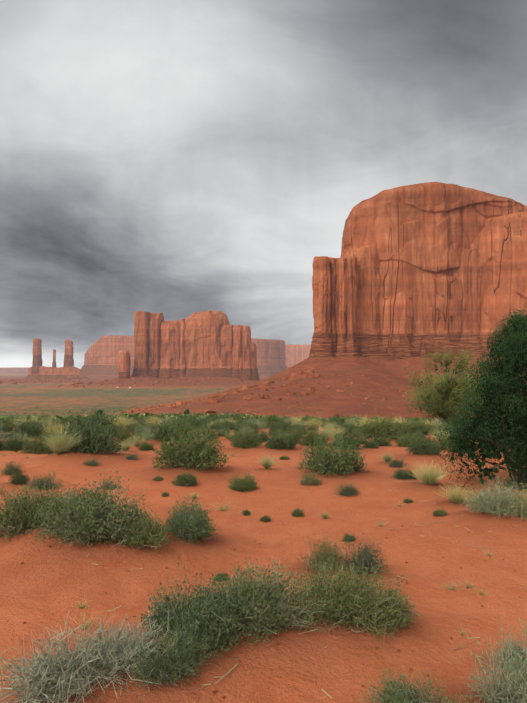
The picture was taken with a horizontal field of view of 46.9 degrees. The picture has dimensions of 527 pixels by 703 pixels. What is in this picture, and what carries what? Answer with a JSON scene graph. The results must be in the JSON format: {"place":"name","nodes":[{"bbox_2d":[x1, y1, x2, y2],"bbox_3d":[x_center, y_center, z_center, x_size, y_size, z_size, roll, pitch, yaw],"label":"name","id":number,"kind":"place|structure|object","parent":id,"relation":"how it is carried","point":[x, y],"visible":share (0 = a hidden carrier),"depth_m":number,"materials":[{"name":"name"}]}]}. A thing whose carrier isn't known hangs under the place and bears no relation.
{"place":"outdoors","nodes":[
{"label":"outdoors","id":0,"kind":"place"},
{"bbox_2d":[25,366,89,378],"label":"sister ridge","id":1,"kind":"structure","parent":0,"point":[71,372],"depth_m":2313.12,"materials":[{"name":"stone"}]},
{"bbox_2d":[32,338,42,371],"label":"rock spire","id":2,"kind":"object","parent":1,"relation":"on","point":[37,361],"visible":0.95,"depth_m":2321.75,"materials":[{"name":"stone"}]},
{"bbox_2d":[63,339,73,367],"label":"rock spire","id":3,"kind":"object","parent":1,"relation":"on","point":[68,357],"visible":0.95,"depth_m":2320.39,"materials":[{"name":"stone"}]},
{"bbox_2d":[0,356,526,702],"bbox_3d":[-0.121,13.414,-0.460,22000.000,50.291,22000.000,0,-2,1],"label":"ground","id":4,"kind":"structure","parent":0,"point":[35,594],"depth_m":5.57,"materials":[{"name":"orange sand"}]},
{"bbox_2d":[0,422,12,432],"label":"sage shrub","id":5,"kind":"object","parent":4,"relation":"on","point":[7,428],"visible":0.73,"depth_m":21.05,"materials":[{"name":"green plant"}]},
{"bbox_2d":[0,459,23,474],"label":"sage shrub","id":6,"kind":"object","parent":4,"relation":"on","point":[10,469],"visible":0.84,"depth_m":10.04,"materials":[{"name":"green plant"}]},
{"bbox_2d":[0,367,28,373],"bbox_3d":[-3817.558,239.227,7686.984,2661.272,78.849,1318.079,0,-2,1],"label":"mesa","id":7,"kind":"structure","parent":4,"relation":"on","point":[19,370],"depth_m":7083.45,"materials":[{"name":"stone"}]},
{"bbox_2d":[2,436,28,450],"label":"sage shrub","id":8,"kind":"object","parent":4,"relation":"on","point":[13,445],"visible":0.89,"depth_m":13.83,"materials":[{"name":"green plant"}]},
{"bbox_2d":[3,427,28,443],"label":"shrub","id":9,"kind":"object","parent":4,"relation":"on","point":[13,435],"visible":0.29,"depth_m":15.19,"materials":[{"name":"green plant"}]},
{"bbox_2d":[8,471,28,484],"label":"sage shrub","id":10,"kind":"object","parent":4,"relation":"on","point":[18,479],"visible":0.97,"depth_m":9.13,"materials":[{"name":"green plant"}]},
{"bbox_2d":[8,417,45,437],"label":"sage shrub","id":11,"kind":"object","parent":4,"relation":"on","point":[30,430],"visible":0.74,"depth_m":16.27,"materials":[{"name":"green plant"}]},
{"bbox_2d":[0,472,63,542],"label":"sage shrub","id":12,"kind":"object","parent":4,"relation":"on","point":[16,517],"visible":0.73,"depth_m":5.83,"materials":[{"name":"green plant"}]},
{"bbox_2d":[19,432,54,454],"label":"sage shrub","id":13,"kind":"object","parent":4,"relation":"on","point":[37,448],"visible":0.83,"depth_m":13.07,"materials":[{"name":"green plant"}]},
{"bbox_2d":[22,471,65,490],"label":"sage shrub","id":14,"kind":"object","parent":4,"relation":"on","point":[42,482],"visible":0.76,"depth_m":8.92,"materials":[{"name":"green plant"}]},
{"bbox_2d":[38,420,67,435],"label":"grass tuft","id":15,"kind":"object","parent":4,"relation":"on","point":[48,429],"visible":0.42,"depth_m":17.16,"materials":[{"name":"green plant"}]},
{"bbox_2d":[43,439,70,453],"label":"grass tuft","id":16,"kind":"object","parent":4,"relation":"on","point":[57,451],"visible":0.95,"depth_m":10.98,"materials":[{"name":"beige plant"}]},
{"bbox_2d":[32,485,90,539],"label":"sage shrub","id":17,"kind":"object","parent":4,"relation":"on","point":[52,504],"visible":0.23,"depth_m":5.54,"materials":[{"name":"green plant"}]},
{"bbox_2d":[42,427,87,452],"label":"grass tuft","id":18,"kind":"object","parent":4,"relation":"on","point":[64,439],"visible":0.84,"depth_m":11.10,"materials":[{"name":"beige plant"}]},
{"bbox_2d":[72,611,97,635],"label":"shrub tuft","id":19,"kind":"object","parent":4,"relation":"on","point":[85,627],"visible":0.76,"depth_m":3.96,"materials":[{"name":"beige plant"}]},
{"bbox_2d":[50,412,125,453],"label":"sage shrub","id":20,"kind":"object","parent":4,"relation":"on","point":[95,441],"visible":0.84,"depth_m":11.60,"materials":[{"name":"green plant"}]},
{"bbox_2d":[63,404,115,438],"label":"sage shrub","id":21,"kind":"object","parent":4,"relation":"on","point":[89,419],"visible":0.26,"depth_m":15.38,"materials":[{"name":"green plant"}]},
{"bbox_2d":[82,457,98,465],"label":"sage shrub","id":22,"kind":"object","parent":4,"relation":"on","point":[91,462],"visible":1,"depth_m":10.67,"materials":[{"name":"green plant"}]},
{"bbox_2d":[28,464,162,549],"bbox_3d":[-1.476,1.411,5.517,1.203,0.800,0.969,0,-2,0],"label":"sage shrub","id":23,"kind":"object","parent":4,"relation":"on","point":[98,516],"visible":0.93,"depth_m":5.31,"materials":[{"name":"green plant"}]},
{"bbox_2d":[0,607,193,702],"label":"dead shrub","id":24,"kind":"object","parent":4,"relation":"on","point":[51,676],"visible":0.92,"depth_m":2.97,"materials":[{"name":"grey plant"}]},
{"bbox_2d":[99,478,118,489],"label":"sage shrub","id":25,"kind":"object","parent":4,"relation":"on","point":[107,485],"visible":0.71,"depth_m":8.86,"materials":[{"name":"green plant"}]},
{"bbox_2d":[110,416,130,427],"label":"grass tuft","id":26,"kind":"object","parent":4,"relation":"on","point":[123,423],"visible":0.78,"depth_m":23.91,"materials":[{"name":"yellow plant"}]},
{"bbox_2d":[117,350,130,378],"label":"rock pillar","id":27,"kind":"structure","parent":4,"relation":"on","point":[124,361],"depth_m":1276.95,"materials":[{"name":"stone"}]},
{"bbox_2d":[114,441,133,450],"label":"grass tuft","id":28,"kind":"object","parent":4,"relation":"on","point":[126,447],"visible":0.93,"depth_m":13.08,"materials":[{"name":"beige plant"}]},
{"bbox_2d":[114,427,142,443],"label":"sage shrub","id":29,"kind":"object","parent":4,"relation":"on","point":[124,435],"visible":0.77,"depth_m":14.74,"materials":[{"name":"green plant"}]},
{"bbox_2d":[121,434,147,446],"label":"grass tuft","id":30,"kind":"object","parent":4,"relation":"on","point":[136,442],"visible":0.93,"depth_m":14.24,"materials":[{"name":"beige plant"}]},
{"bbox_2d":[132,311,150,376],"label":"tall pillar","id":31,"kind":"structure","parent":4,"relation":"on","point":[141,336],"depth_m":1308.78,"materials":[{"name":"stone"}]},
{"bbox_2d":[113,504,173,551],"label":"sage shrub","id":32,"kind":"object","parent":4,"relation":"on","point":[151,537],"visible":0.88,"depth_m":5.21,"materials":[{"name":"green plant"}]},
{"bbox_2d":[134,422,154,438],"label":"wisp shrub","id":33,"kind":"object","parent":4,"relation":"on","point":[145,431],"visible":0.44,"depth_m":15.78,"materials":[{"name":"green plant"}]},
{"bbox_2d":[137,440,155,450],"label":"sage shrub","id":34,"kind":"object","parent":4,"relation":"on","point":[146,446],"visible":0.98,"depth_m":13.63,"materials":[{"name":"green plant"}]},
{"bbox_2d":[141,414,162,427],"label":"grass tuft","id":35,"kind":"object","parent":4,"relation":"on","point":[154,420],"visible":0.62,"depth_m":22.77,"materials":[{"name":"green plant"}]},
{"bbox_2d":[148,313,160,376],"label":"rock pillar","id":36,"kind":"structure","parent":4,"relation":"on","point":[152,345],"depth_m":1316.57,"materials":[{"name":"stone"}]},
{"bbox_2d":[155,313,163,377],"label":"rock pillar","id":37,"kind":"structure","parent":4,"relation":"on","point":[160,316],"depth_m":1314.68,"materials":[{"name":"stone"}]},
{"bbox_2d":[158,321,179,378],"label":"rock pillar","id":38,"kind":"structure","parent":4,"relation":"on","point":[169,349],"depth_m":1313.44,"materials":[{"name":"stone"}]},
{"bbox_2d":[126,614,219,690],"bbox_3d":[-0.453,1.508,3.074,0.562,0.281,0.422,1,-2,-38],"label":"sage shrub","id":39,"kind":"object","parent":4,"relation":"on","point":[158,664],"visible":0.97,"depth_m":3.00,"materials":[{"name":"green plant"}]},
{"bbox_2d":[150,411,196,442],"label":"sage shrub","id":40,"kind":"object","parent":4,"relation":"on","point":[166,429],"visible":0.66,"depth_m":14.63,"materials":[{"name":"green plant"}]},
{"bbox_2d":[179,319,185,376],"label":"rock pillar","id":41,"kind":"structure","parent":4,"relation":"on","point":[182,349],"depth_m":1315.06,"materials":[{"name":"stone"}]},
{"bbox_2d":[168,467,197,486],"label":"sage shrub","id":42,"kind":"object","parent":4,"relation":"on","point":[187,479],"visible":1,"depth_m":8.90,"materials":[{"name":"green plant"}]},
{"bbox_2d":[80,335,287,375],"bbox_3d":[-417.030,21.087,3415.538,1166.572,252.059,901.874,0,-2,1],"label":"mesa","id":43,"kind":"structure","parent":4,"relation":"on","point":[101,355],"depth_m":3039.75,"materials":[{"name":"stone"}]},
{"bbox_2d":[160,494,219,545],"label":"sage shrub","id":44,"kind":"object","parent":4,"relation":"on","point":[194,524],"visible":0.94,"depth_m":5.67,"materials":[{"name":"green plant"}]},
{"bbox_2d":[152,420,228,473],"bbox_3d":[-1.140,1.562,10.110,1.324,0.898,1.219,-1,-2,32],"label":"sage shrub","id":45,"kind":"object","parent":4,"relation":"on","point":[198,454],"visible":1,"depth_m":9.89,"materials":[{"name":"green plant"}]},
{"bbox_2d":[131,559,263,657],"bbox_3d":[-0.382,1.450,3.434,0.785,0.522,0.632,0,-2,1],"label":"sage shrub","id":46,"kind":"object","parent":4,"relation":"on","point":[204,607],"visible":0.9,"depth_m":3.39,"materials":[{"name":"green plant"}]},
{"bbox_2d":[189,425,219,440],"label":"sage shrub","id":47,"kind":"object","parent":4,"relation":"on","point":[206,434],"visible":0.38,"depth_m":16.01,"materials":[{"name":"green plant"}]},
{"bbox_2d":[184,310,229,376],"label":"butte","id":48,"kind":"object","parent":4,"relation":"on","point":[202,333],"depth_m":1310.81,"materials":[{"name":"stone"}]},
{"bbox_2d":[0,358,437,421],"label":"shrubs","id":49,"kind":"object","parent":4,"relation":"on","point":[145,414],"visible":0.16,"depth_m":46.01,"materials":[{"name":"green plant"}]},
{"bbox_2d":[212,571,229,581],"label":"sage shrub","id":50,"kind":"object","parent":4,"relation":"on","point":[224,576],"visible":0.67,"depth_m":4.91,"materials":[{"name":"green plant"}]},
{"bbox_2d":[220,325,233,377],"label":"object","id":51,"kind":"object","parent":4,"relation":"on","point":[226,348],"visible":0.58,"depth_m":1304.72,"materials":[{"name":"stone"}]},
{"bbox_2d":[220,418,236,429],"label":"sage shrub","id":52,"kind":"object","parent":4,"relation":"on","point":[227,424],"visible":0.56,"depth_m":20.11,"materials":[{"name":"green plant"}]},
{"bbox_2d":[232,325,242,378],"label":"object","id":53,"kind":"object","parent":4,"relation":"on","point":[237,354],"visible":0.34,"depth_m":1303.09,"materials":[{"name":"stone"}]},
{"bbox_2d":[0,359,477,418],"bbox_3d":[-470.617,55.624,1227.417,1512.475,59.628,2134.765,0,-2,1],"label":"boulders","id":54,"kind":"object","parent":4,"relation":"on","point":[310,391],"visible":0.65,"depth_m":394.82,"materials":[{"name":"stone"}]},
{"bbox_2d":[226,470,259,492],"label":"sage shrub","id":55,"kind":"object","parent":4,"relation":"on","point":[243,484],"visible":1,"depth_m":8.77,"materials":[{"name":"green plant"}]},
{"bbox_2d":[242,326,251,379],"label":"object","id":56,"kind":"object","parent":4,"relation":"on","point":[246,361],"visible":0.68,"depth_m":1299.44,"materials":[{"name":"stone"}]},
{"bbox_2d":[233,418,260,433],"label":"sage shrub","id":57,"kind":"object","parent":4,"relation":"on","point":[240,427],"visible":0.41,"depth_m":18.49,"materials":[{"name":"green plant"}]},
{"bbox_2d":[230,426,264,448],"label":"sage shrub","id":58,"kind":"object","parent":4,"relation":"on","point":[246,440],"visible":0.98,"depth_m":13.39,"materials":[{"name":"green plant"}]},
{"bbox_2d":[250,342,259,380],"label":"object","id":59,"kind":"object","parent":4,"relation":"on","point":[253,360],"visible":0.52,"depth_m":1309.84,"materials":[{"name":"stone"}]},
{"bbox_2d":[251,428,270,441],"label":"sage shrub","id":60,"kind":"object","parent":4,"relation":"on","point":[263,437],"visible":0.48,"depth_m":16.03,"materials":[{"name":"green plant"}]},
{"bbox_2d":[5,447,526,702],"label":"ground debris","id":61,"kind":"object","parent":4,"relation":"on","point":[376,648],"visible":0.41,"depth_m":4.75,"materials":[{"name":"brown plant"}]},
{"bbox_2d":[195,551,338,655],"bbox_3d":[-0.048,1.462,3.710,0.851,0.534,0.745,1,-2,-35],"label":"sage shrub","id":62,"kind":"object","parent":4,"relation":"on","point":[275,609],"visible":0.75,"depth_m":3.61,"materials":[{"name":"green plant"}]},
{"bbox_2d":[256,453,277,468],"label":"grass tuft","id":63,"kind":"object","parent":4,"relation":"on","point":[266,464],"visible":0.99,"depth_m":10.26,"materials":[{"name":"beige plant"}]},
{"bbox_2d":[268,419,292,433],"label":"sage shrub","id":64,"kind":"object","parent":4,"relation":"on","point":[279,425],"visible":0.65,"depth_m":18.77,"materials":[{"name":"green plant"}]},
{"bbox_2d":[265,427,296,449],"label":"sage shrub","id":65,"kind":"object","parent":4,"relation":"on","point":[278,443],"visible":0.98,"depth_m":13.24,"materials":[{"name":"green plant"}]},
{"bbox_2d":[281,428,300,443],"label":"sage shrub","id":66,"kind":"object","parent":4,"relation":"on","point":[295,437],"visible":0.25,"depth_m":15.35,"materials":[{"name":"green plant"}]},
{"bbox_2d":[291,507,304,516],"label":"sage shrub","id":67,"kind":"object","parent":4,"relation":"on","point":[297,513],"visible":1,"depth_m":7.15,"materials":[{"name":"green plant"}]},
{"bbox_2d":[285,344,310,366],"bbox_3d":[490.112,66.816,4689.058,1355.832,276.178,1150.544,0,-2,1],"label":"mesa","id":68,"kind":"structure","parent":4,"relation":"on","point":[296,354],"depth_m":4212.53,"materials":[{"name":"stone"}]},
{"bbox_2d":[298,471,321,485],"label":"sage shrub","id":69,"kind":"object","parent":4,"relation":"on","point":[307,480],"visible":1,"depth_m":9.09,"materials":[{"name":"green plant"}]},
{"bbox_2d":[297,425,328,445],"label":"sage shrub","id":70,"kind":"object","parent":4,"relation":"on","point":[310,438],"visible":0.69,"depth_m":13.90,"materials":[{"name":"green plant"}]},
{"bbox_2d":[309,256,333,357],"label":"pillar","id":71,"kind":"structure","parent":4,"relation":"on","point":[322,343],"depth_m":487.92,"materials":[{"name":"stone"}]},
{"bbox_2d":[296,530,350,573],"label":"sage shrub","id":72,"kind":"object","parent":4,"relation":"on","point":[325,555],"visible":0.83,"depth_m":5.03,"materials":[{"name":"green plant"}]},
{"bbox_2d":[314,426,338,439],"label":"straw shrub","id":73,"kind":"object","parent":4,"relation":"on","point":[328,433],"visible":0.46,"depth_m":16.60,"materials":[{"name":"beige plant"}]},
{"bbox_2d":[291,428,368,478],"bbox_3d":[1.034,1.631,9.726,1.182,0.764,1.088,-2,-2,42],"label":"sage shrub","id":74,"kind":"object","parent":4,"relation":"on","point":[324,460],"visible":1,"depth_m":9.62,"materials":[{"name":"green plant"}]},
{"bbox_2d":[329,257,336,356],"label":"pillar","id":75,"kind":"structure","parent":4,"relation":"on","point":[333,297],"depth_m":495.01,"materials":[{"name":"stone"}]},
{"bbox_2d":[335,258,346,356],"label":"pillar","id":76,"kind":"structure","parent":4,"relation":"on","point":[341,298],"depth_m":489.77,"materials":[{"name":"stone"}]},
{"bbox_2d":[331,480,361,495],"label":"sage shrub","id":77,"kind":"object","parent":4,"relation":"on","point":[346,491],"visible":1,"depth_m":8.44,"materials":[{"name":"green plant"}]},
{"bbox_2d":[331,427,362,449],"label":"sage shrub","id":78,"kind":"object","parent":4,"relation":"on","point":[349,438],"visible":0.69,"depth_m":13.34,"materials":[{"name":"green plant"}]},
{"bbox_2d":[340,421,360,433],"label":"sage shrub","id":79,"kind":"object","parent":4,"relation":"on","point":[346,427],"visible":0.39,"depth_m":18.56,"materials":[{"name":"green plant"}]},
{"bbox_2d":[291,551,414,643],"bbox_3d":[0.528,1.509,3.852,0.831,0.495,0.728,0,-2,8],"label":"sage shrub","id":80,"kind":"object","parent":4,"relation":"on","point":[353,602],"visible":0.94,"depth_m":3.77,"materials":[{"name":"green plant"}]},
{"bbox_2d":[346,256,361,356],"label":"pillar","id":81,"kind":"structure","parent":4,"relation":"on","point":[353,343],"depth_m":490.94,"materials":[{"name":"stone"}]},
{"bbox_2d":[340,244,380,357],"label":"shoulder","id":82,"kind":"object","parent":4,"relation":"on","point":[368,293],"visible":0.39,"depth_m":506.98},
{"bbox_2d":[334,530,391,576],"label":"sage shrub","id":83,"kind":"object","parent":4,"relation":"on","point":[364,557],"visible":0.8,"depth_m":4.96,"materials":[{"name":"green plant"}]},
{"bbox_2d":[361,439,378,448],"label":"sage shrub","id":84,"kind":"object","parent":4,"relation":"on","point":[371,444],"visible":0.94,"depth_m":13.95,"materials":[{"name":"green plant"}]},
{"bbox_2d":[357,412,404,439],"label":"sage shrub","id":85,"kind":"object","parent":4,"relation":"on","point":[387,430],"visible":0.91,"depth_m":15.86,"materials":[{"name":"green plant"}]},
{"bbox_2d":[371,432,392,446],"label":"sage shrub","id":86,"kind":"object","parent":4,"relation":"on","point":[380,441],"visible":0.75,"depth_m":14.56,"materials":[{"name":"green plant"}]},
{"bbox_2d":[363,585,420,633],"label":"sage shrub","id":87,"kind":"object","parent":4,"relation":"on","point":[403,616],"visible":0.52,"depth_m":3.77,"materials":[{"name":"green plant"}]},
{"bbox_2d":[381,291,411,357],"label":"rock face","id":88,"kind":"object","parent":4,"relation":"on","point":[394,329],"visible":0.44,"depth_m":505.38,"materials":[{"name":"stone"}]},
{"bbox_2d":[383,453,409,467],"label":"sage shrub","id":89,"kind":"object","parent":4,"relation":"on","point":[395,463],"visible":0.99,"depth_m":10.78,"materials":[{"name":"green plant"}]},
{"bbox_2d":[391,467,417,479],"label":"sage shrub","id":90,"kind":"object","parent":4,"relation":"on","point":[403,474],"visible":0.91,"depth_m":9.50,"materials":[{"name":"green plant"}]},
{"bbox_2d":[396,433,420,446],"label":"sage shrub","id":91,"kind":"object","parent":4,"relation":"on","point":[404,442],"visible":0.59,"depth_m":14.39,"materials":[{"name":"green plant"}]},
{"bbox_2d":[357,660,462,702],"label":"sage shrub","id":92,"kind":"object","parent":4,"relation":"on","point":[400,692],"visible":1,"depth_m":2.83,"materials":[{"name":"green plant"}]},
{"bbox_2d":[399,416,435,436],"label":"sage shrub","id":93,"kind":"object","parent":4,"relation":"on","point":[417,426],"visible":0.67,"depth_m":16.60,"materials":[{"name":"green plant"}]},
{"bbox_2d":[413,272,435,350],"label":"rock face","id":94,"kind":"object","parent":4,"relation":"on","point":[424,330],"visible":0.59,"depth_m":506.25,"materials":[{"name":"stone"}]},
{"bbox_2d":[406,432,442,455],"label":"sage shrub","id":95,"kind":"object","parent":4,"relation":"on","point":[421,447],"visible":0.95,"depth_m":11.97,"materials":[{"name":"green plant"}]},
{"bbox_2d":[400,458,453,484],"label":"grass tuft","id":96,"kind":"object","parent":4,"relation":"on","point":[428,478],"visible":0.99,"depth_m":8.77,"materials":[{"name":"beige plant"}]},
{"bbox_2d":[341,182,526,360],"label":"butte","id":97,"kind":"object","parent":4,"relation":"on","point":[414,232],"visible":0.42,"depth_m":509.68,"materials":[{"name":"stone"}]},
{"bbox_2d":[432,508,447,515],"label":"sage shrub","id":98,"kind":"object","parent":4,"relation":"on","point":[440,513],"visible":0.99,"depth_m":7.08,"materials":[{"name":"green plant"}]},
{"bbox_2d":[402,350,485,425],"bbox_3d":[7.742,1.595,25.360,3.624,3.472,3.800,-1,-2,23],"label":"bush","id":99,"kind":"object","parent":4,"relation":"on","point":[453,395],"visible":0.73,"depth_m":24.98,"materials":[{"name":"green plant"}]},
{"bbox_2d":[437,275,462,348],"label":"rock face","id":100,"kind":"object","parent":4,"relation":"on","point":[450,295],"visible":0.52,"depth_m":504.84,"materials":[{"name":"stone"}]},
{"bbox_2d":[433,482,477,503],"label":"grass tuft","id":101,"kind":"object","parent":4,"relation":"on","point":[457,498],"visible":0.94,"depth_m":7.65,"materials":[{"name":"beige plant"}]},
{"bbox_2d":[458,243,480,326],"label":"rock face","id":102,"kind":"object","parent":4,"relation":"on","point":[470,256],"visible":0.2,"depth_m":506.58,"materials":[{"name":"stone"}]},
{"bbox_2d":[431,309,526,493],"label":"juniper","id":103,"kind":"object","parent":4,"relation":"on","point":[500,419],"visible":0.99,"depth_m":8.76,"materials":[{"name":"green plant"}]},
{"bbox_2d":[457,467,525,518],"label":"shrub","id":104,"kind":"object","parent":4,"relation":"on","point":[484,502],"visible":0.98,"depth_m":6.60,"materials":[{"name":"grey plant"}]},
{"bbox_2d":[460,615,526,702],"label":"shrub","id":105,"kind":"object","parent":4,"relation":"on","point":[515,691],"visible":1,"depth_m":2.90,"materials":[{"name":"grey plant"}]},
{"bbox_2d":[477,211,526,356],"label":"rock face","id":106,"kind":"object","parent":4,"relation":"on","point":[502,247],"visible":0.49,"depth_m":496.00,"materials":[{"name":"stone"}]},
{"bbox_2d":[491,620,526,674],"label":"shrub","id":107,"kind":"object","parent":4,"relation":"on","point":[516,647],"visible":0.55,"depth_m":3.38,"materials":[{"name":"grey plant"}]},
{"bbox_2d":[504,481,526,520],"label":"grass tuft","id":108,"kind":"object","parent":4,"relation":"on","point":[518,512],"visible":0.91,"depth_m":6.51,"materials":[{"name":"green plant"}]},
{"bbox_2d":[0,0,526,368],"label":"sky","id":109,"kind":"structure","parent":0,"point":[176,159],"materials":[{"name":"grey"}]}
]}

